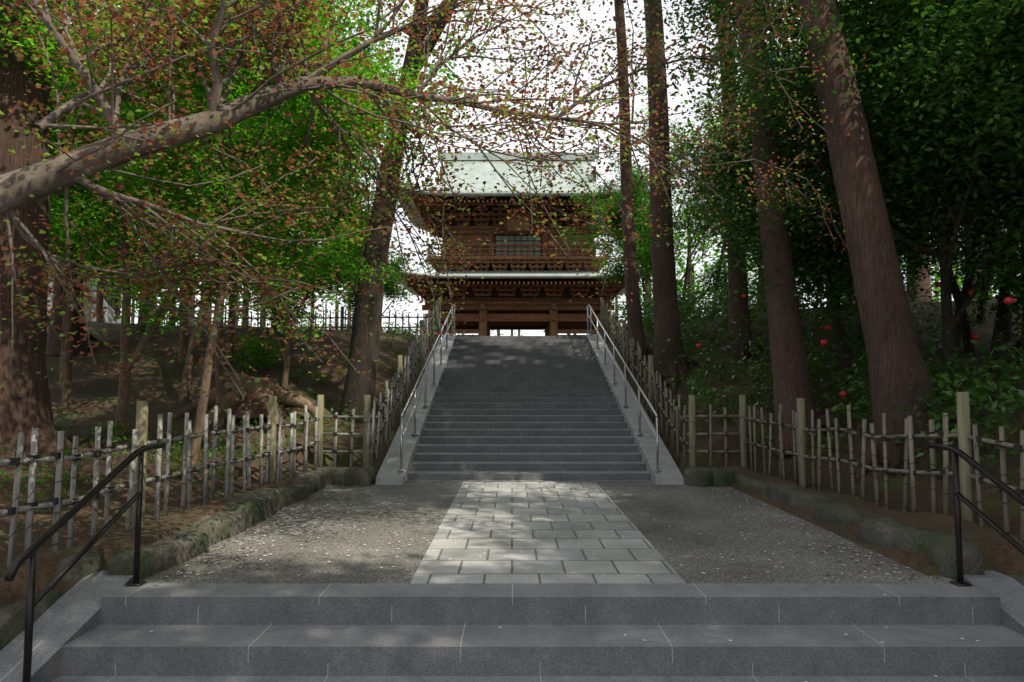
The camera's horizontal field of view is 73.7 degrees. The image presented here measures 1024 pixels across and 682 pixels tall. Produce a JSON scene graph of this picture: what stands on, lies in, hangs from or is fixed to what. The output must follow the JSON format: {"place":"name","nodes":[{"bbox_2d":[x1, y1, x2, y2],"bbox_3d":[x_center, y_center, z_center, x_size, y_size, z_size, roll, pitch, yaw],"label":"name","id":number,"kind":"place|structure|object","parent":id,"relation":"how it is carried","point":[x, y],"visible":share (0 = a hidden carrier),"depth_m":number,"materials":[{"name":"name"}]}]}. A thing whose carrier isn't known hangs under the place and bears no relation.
{"place":"outdoors","nodes":[
{"label":"outdoors","id":0,"kind":"place"},
{"bbox_2d":[0,296,1023,606],"bbox_3d":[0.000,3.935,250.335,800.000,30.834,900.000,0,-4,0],"label":"ground","id":1,"kind":"structure","parent":0,"point":[156,380],"depth_m":10.72,"materials":[{"name":"soil"}]},
{"bbox_2d":[47,274,120,323],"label":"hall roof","id":2,"kind":"structure","parent":1,"relation":"on","point":[109,315],"depth_m":33.62,"materials":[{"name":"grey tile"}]},
{"bbox_2d":[0,400,319,566],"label":"landing fence","id":3,"kind":"object","parent":1,"relation":"on","point":[187,451],"visible":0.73,"depth_m":6.59,"materials":[{"name":"grey wood"}]},
{"bbox_2d":[3,417,317,514],"bbox_3d":[-3.520,1.272,5.702,0.124,0.935,9.676,0,-4,7],"label":"fence rail","id":4,"kind":"object","parent":3,"relation":"attached to","point":[11,510],"visible":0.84,"depth_m":5.98,"materials":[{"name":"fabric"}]},
{"bbox_2d":[131,396,276,525],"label":"fence posts","id":5,"kind":"object","parent":1,"relation":"on","point":[142,417],"visible":0.56,"depth_m":6.34,"materials":[{"name":"beige wood"}]},
{"bbox_2d":[244,306,343,329],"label":"fence posts","id":6,"kind":"object","parent":1,"relation":"on","point":[342,314],"visible":0.34,"depth_m":21.01,"materials":[{"name":"wood"}]},
{"bbox_2d":[164,309,441,331],"bbox_3d":[-6.730,-0.460,21.085,9.169,1.022,0.172,0,-4,2],"label":"fence","id":7,"kind":"object","parent":1,"relation":"on","point":[335,317],"visible":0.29,"depth_m":21.01,"materials":[{"name":"brown wood"}]},
{"bbox_2d":[165,316,425,327],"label":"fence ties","id":8,"kind":"object","parent":7,"relation":"attached to","point":[344,318],"visible":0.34,"depth_m":20.95,"materials":[{"name":"wicker"}]},
{"bbox_2d":[317,395,370,467],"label":"fence posts","id":9,"kind":"object","parent":1,"relation":"on","point":[366,454],"visible":0.62,"depth_m":10.44,"materials":[{"name":"beige wood"}]},
{"bbox_2d":[322,409,371,466],"bbox_3d":[-2.590,1.563,10.470,0.881,1.044,0.108,0,-4,0],"label":"fence","id":10,"kind":"object","parent":1,"relation":"on","point":[345,434],"visible":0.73,"depth_m":10.46,"materials":[{"name":"grey wood"}]},
{"bbox_2d":[332,415,364,452],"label":"rope ties","id":11,"kind":"object","parent":10,"relation":"attached to","point":[335,433],"visible":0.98,"depth_m":10.45,"materials":[{"name":"fabric"}]},
{"bbox_2d":[0,0,794,371],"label":"foliage","id":12,"kind":"object","parent":1,"relation":"on","point":[348,262],"visible":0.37,"depth_m":9.53,"materials":[{"name":"green plant"}]},
{"bbox_2d":[364,300,439,466],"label":"bamboo fence","id":13,"kind":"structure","parent":1,"relation":"on","point":[388,419],"depth_m":13.08,"materials":[{"name":"beige wood"}]},
{"bbox_2d":[363,309,440,445],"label":"fence ties","id":14,"kind":"object","parent":13,"relation":"attached to","point":[385,402],"visible":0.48,"depth_m":13.15,"materials":[{"name":"wicker"}]},
{"bbox_2d":[397,297,440,410],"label":"fence posts","id":15,"kind":"object","parent":1,"relation":"on","point":[400,363],"visible":0.49,"depth_m":13.56,"materials":[{"name":"wood"}]},
{"bbox_2d":[0,0,848,396],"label":"tree branches","id":16,"kind":"object","parent":1,"relation":"on","point":[20,186],"visible":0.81,"depth_m":5.06,"materials":[{"name":"brown plant"}]},
{"bbox_2d":[0,0,869,410],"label":"tree leaves","id":17,"kind":"object","parent":16,"relation":"attached to","point":[164,58],"visible":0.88,"depth_m":5.51,"materials":[{"name":"green plant"}]},
{"bbox_2d":[3,0,856,464],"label":"tree trunks","id":18,"kind":"object","parent":1,"relation":"on","point":[247,402],"visible":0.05,"depth_m":11.58,"materials":[{"name":"brown plant"}]},
{"bbox_2d":[0,0,944,500],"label":"green foliage","id":19,"kind":"object","parent":1,"relation":"on","point":[640,246],"visible":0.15,"depth_m":19.40,"materials":[{"name":"green plant"}]},
{"bbox_2d":[0,570,1023,681],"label":"steps","id":20,"kind":"structure","parent":1,"relation":"on","point":[98,626],"depth_m":4.58,"materials":[{"name":"stone"}]},
{"bbox_2d":[4,443,1023,681],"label":"handrails","id":21,"kind":"object","parent":20,"relation":"on","point":[29,553],"visible":0.93,"depth_m":4.67,"materials":[{"name":"black metal"}]},
{"bbox_2d":[150,422,978,681],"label":"fallen leaves","id":22,"kind":"object","parent":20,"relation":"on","point":[540,518],"visible":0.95,"depth_m":6.51,"materials":[{"name":"brown plant"}]},
{"bbox_2d":[0,0,1023,502],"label":"tree trunks","id":23,"kind":"object","parent":1,"relation":"on","point":[896,368],"visible":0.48,"depth_m":8.46,"materials":[{"name":"brown plant"}]},
{"bbox_2d":[59,0,938,85],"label":"tree foliage","id":24,"kind":"object","parent":23,"relation":"attached to","point":[678,16],"visible":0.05,"depth_m":20.54,"materials":[{"name":"green plant"}]},
{"bbox_2d":[0,465,1023,649],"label":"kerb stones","id":25,"kind":"object","parent":1,"relation":"on","point":[244,511],"visible":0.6,"depth_m":6.23,"materials":[{"name":"grey stone"}]},
{"bbox_2d":[401,166,624,335],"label":"gate","id":26,"kind":"structure","parent":1,"relation":"on","point":[530,315],"depth_m":42.22,"materials":[{"name":"brown wood"}]},
{"bbox_2d":[398,161,620,229],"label":"roof","id":27,"kind":"structure","parent":26,"relation":"attached to","point":[482,170],"depth_m":44.01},
{"bbox_2d":[429,233,606,335],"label":"walls","id":28,"kind":"structure","parent":26,"relation":"attached to","point":[551,329],"depth_m":43.00,"materials":[{"name":"brown wood"}]},
{"bbox_2d":[496,236,539,255],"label":"window","id":29,"kind":"structure","parent":26,"relation":"attached to","point":[516,237],"depth_m":43.03,"materials":[{"name":"grey glass"}]},
{"bbox_2d":[397,269,641,295],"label":"gate roof","id":30,"kind":"structure","parent":26,"relation":"attached to","point":[525,274],"depth_m":40.58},
{"bbox_2d":[21,307,1023,514],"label":"shrubs","id":31,"kind":"object","parent":1,"relation":"on","point":[178,456],"visible":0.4,"depth_m":10.08,"materials":[{"name":"plant"}]},
{"bbox_2d":[406,336,652,481],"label":"stairs","id":32,"kind":"structure","parent":1,"relation":"on","point":[549,400],"depth_m":13.34,"materials":[{"name":"stone"}]},
{"bbox_2d":[376,334,683,484],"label":"stair cheeks","id":33,"kind":"object","parent":1,"relation":"on","point":[645,443],"visible":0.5,"depth_m":12.48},
{"bbox_2d":[398,304,660,471],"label":"stair handrails","id":34,"kind":"object","parent":33,"relation":"on","point":[640,410],"visible":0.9,"depth_m":13.56,"materials":[{"name":"metal"}]},
{"bbox_2d":[51,10,1020,335],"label":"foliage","id":35,"kind":"object","parent":1,"relation":"on","point":[337,302],"visible":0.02,"depth_m":65.43,"materials":[{"name":"green plant"}]},
{"bbox_2d":[52,0,1023,422],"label":"dark trunks","id":36,"kind":"object","parent":1,"relation":"on","point":[358,386],"visible":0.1,"depth_m":12.53,"materials":[{"name":"brown plant"}]},
{"bbox_2d":[52,27,1019,325],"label":"tree foliage","id":37,"kind":"object","parent":36,"relation":"attached to","point":[714,255],"visible":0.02,"depth_m":53.97,"materials":[{"name":"green plant"}]},
{"bbox_2d":[601,300,694,466],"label":"bamboo fence","id":38,"kind":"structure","parent":1,"relation":"on","point":[655,388],"depth_m":13.29,"materials":[{"name":"beige wood"}]},
{"bbox_2d":[601,297,653,417],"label":"fence posts","id":39,"kind":"object","parent":38,"relation":"attached to","point":[650,361],"visible":0.49,"depth_m":13.57,"materials":[{"name":"brown wood"}]},
{"bbox_2d":[602,307,690,446],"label":"fence ties","id":40,"kind":"object","parent":38,"relation":"attached to","point":[682,420],"visible":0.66,"depth_m":13.51,"materials":[{"name":"wicker"}]},
{"bbox_2d":[687,404,748,467],"bbox_3d":[3.160,1.518,10.471,0.941,1.134,0.144,0,-4,0],"label":"fence","id":41,"kind":"object","parent":1,"relation":"on","point":[711,433],"visible":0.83,"depth_m":10.46,"materials":[{"name":"beige wood"}]},
{"bbox_2d":[688,395,747,466],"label":"fence posts","id":42,"kind":"object","parent":41,"relation":"attached to","point":[743,437],"visible":0.66,"depth_m":10.44,"materials":[{"name":"wood"}]},
{"bbox_2d":[707,415,745,452],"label":"rope ties","id":43,"kind":"object","parent":41,"relation":"attached to","point":[725,416],"visible":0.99,"depth_m":10.46,"materials":[{"name":"fabric"}]},
{"bbox_2d":[571,0,1023,475],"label":"tree foliage","id":44,"kind":"object","parent":1,"relation":"on","point":[909,191],"visible":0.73,"depth_m":9.56,"materials":[{"name":"green plant"}]},
{"bbox_2d":[696,259,1014,396],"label":"red flowers","id":45,"kind":"object","parent":44,"relation":"attached to","point":[1008,300],"visible":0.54,"depth_m":9.83,"materials":[{"name":"red plant"}]},
{"bbox_2d":[743,404,1023,540],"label":"landing fence","id":46,"kind":"object","parent":1,"relation":"on","point":[909,458],"visible":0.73,"depth_m":7.19,"materials":[{"name":"beige wood"}]},
{"bbox_2d":[747,417,1023,495],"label":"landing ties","id":47,"kind":"object","parent":46,"relation":"attached to","point":[981,478],"visible":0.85,"depth_m":7.15,"materials":[{"name":"fabric"}]},
{"bbox_2d":[796,392,974,521],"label":"fence posts","id":48,"kind":"object","parent":46,"relation":"attached to","point":[965,446],"visible":0.64,"depth_m":6.13,"materials":[{"name":"beige wood"}]},
{"bbox_2d":[437,147,597,161],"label":"roof ridge","id":49,"kind":"structure","parent":0,"point":[478,156],"depth_m":45.78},
{"bbox_2d":[57,0,1017,335],"bbox_3d":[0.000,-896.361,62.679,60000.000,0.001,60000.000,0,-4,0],"label":"sky","id":50,"kind":"structure","parent":0,"point":[565,22],"depth_m":2021.15,"materials":[{"name":"white"}]},
{"bbox_2d":[141,482,954,582],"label":"gravel","id":51,"kind":"structure","parent":0,"point":[689,537],"depth_m":6.47,"materials":[{"name":"grey gravel"}]},
{"bbox_2d":[169,484,937,578],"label":"leaf litter","id":52,"kind":"object","parent":51,"relation":"on","point":[669,484],"visible":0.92,"depth_m":6.82,"materials":[{"name":"brown plant"}]},
{"bbox_2d":[410,482,685,582],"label":"stone path","id":53,"kind":"structure","parent":0,"point":[514,540],"depth_m":6.48,"materials":[{"name":"grey stone"}]}
]}

